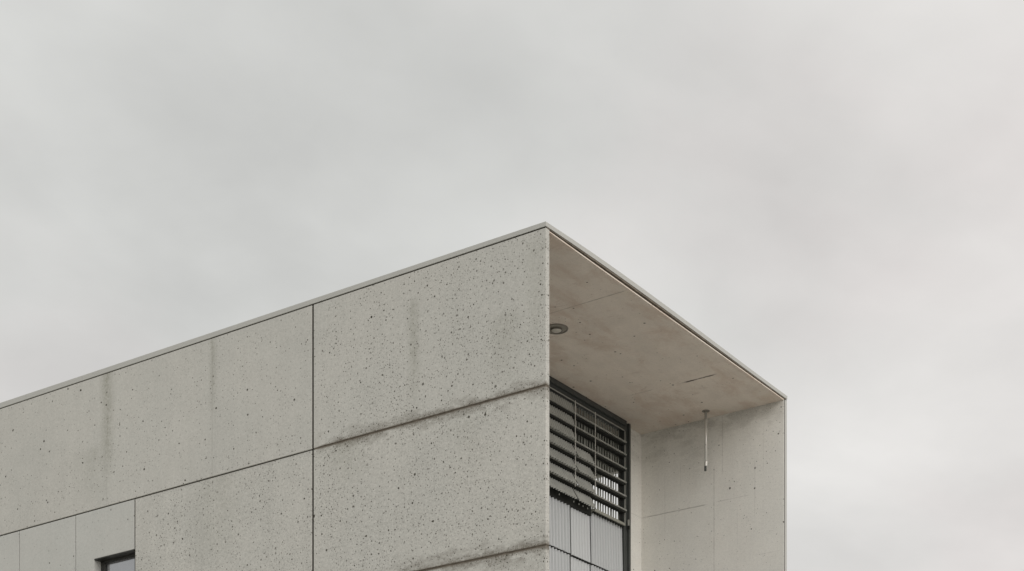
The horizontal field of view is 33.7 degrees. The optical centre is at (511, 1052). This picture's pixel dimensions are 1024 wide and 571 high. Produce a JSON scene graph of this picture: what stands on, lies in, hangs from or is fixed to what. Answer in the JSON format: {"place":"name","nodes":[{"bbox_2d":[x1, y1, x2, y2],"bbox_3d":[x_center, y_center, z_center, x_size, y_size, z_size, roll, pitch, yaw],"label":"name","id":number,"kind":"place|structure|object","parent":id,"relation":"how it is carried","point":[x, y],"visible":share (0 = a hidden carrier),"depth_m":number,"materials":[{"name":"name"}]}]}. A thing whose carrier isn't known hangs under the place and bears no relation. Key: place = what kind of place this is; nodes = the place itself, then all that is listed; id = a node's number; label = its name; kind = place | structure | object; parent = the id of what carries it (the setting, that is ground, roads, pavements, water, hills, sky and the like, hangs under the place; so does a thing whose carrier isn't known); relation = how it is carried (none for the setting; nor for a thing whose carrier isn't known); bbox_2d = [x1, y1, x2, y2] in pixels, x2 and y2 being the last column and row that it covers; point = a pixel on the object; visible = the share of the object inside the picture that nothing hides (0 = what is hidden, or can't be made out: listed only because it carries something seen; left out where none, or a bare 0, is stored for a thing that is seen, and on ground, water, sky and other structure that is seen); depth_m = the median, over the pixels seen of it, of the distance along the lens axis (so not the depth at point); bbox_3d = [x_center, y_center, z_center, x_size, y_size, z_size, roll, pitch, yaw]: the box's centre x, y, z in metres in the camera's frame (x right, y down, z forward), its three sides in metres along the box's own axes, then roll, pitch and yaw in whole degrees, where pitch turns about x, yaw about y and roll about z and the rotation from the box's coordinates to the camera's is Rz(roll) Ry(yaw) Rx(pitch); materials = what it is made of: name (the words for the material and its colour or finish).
{"place":"outdoors","nodes":[
{"label":"outdoors","id":0,"kind":"place"},
{"bbox_2d":[0,221,786,570],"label":"concrete building","id":1,"kind":"structure","parent":0,"point":[462,409],"depth_m":18.16,"materials":[{"name":"grey concrete"}]},
{"bbox_2d":[94,549,134,570],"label":"window","id":2,"kind":"structure","parent":1,"relation":"in","point":[123,561],"depth_m":19.35,"materials":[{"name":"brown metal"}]},
{"bbox_2d":[549,324,567,334],"bbox_3d":[0.475,-7.707,18.040,0.252,0.028,0.252,0,0,35],"label":"ceiling light","id":3,"kind":"object","parent":1,"relation":"attached to","point":[555,329],"visible":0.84,"depth_m":18.01,"materials":[{"name":"metal"}]},
{"bbox_2d":[549,375,630,570],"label":"louvre window","id":4,"kind":"structure","parent":1,"relation":"in","point":[564,475],"depth_m":20.00,"materials":[{"name":"metal"}]},
{"bbox_2d":[702,410,709,470],"bbox_3d":[2.332,-7.361,20.355,0.092,0.722,0.092,0,0,35],"label":"hanging pipe","id":5,"kind":"object","parent":1,"relation":"hanging from","point":[705,412],"visible":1,"depth_m":20.34,"materials":[{"name":"metal"}]},
{"bbox_2d":[0,0,1023,570],"label":"sky","id":6,"kind":"structure","parent":0,"point":[830,193],"materials":[{"name":"grey"}]}
]}

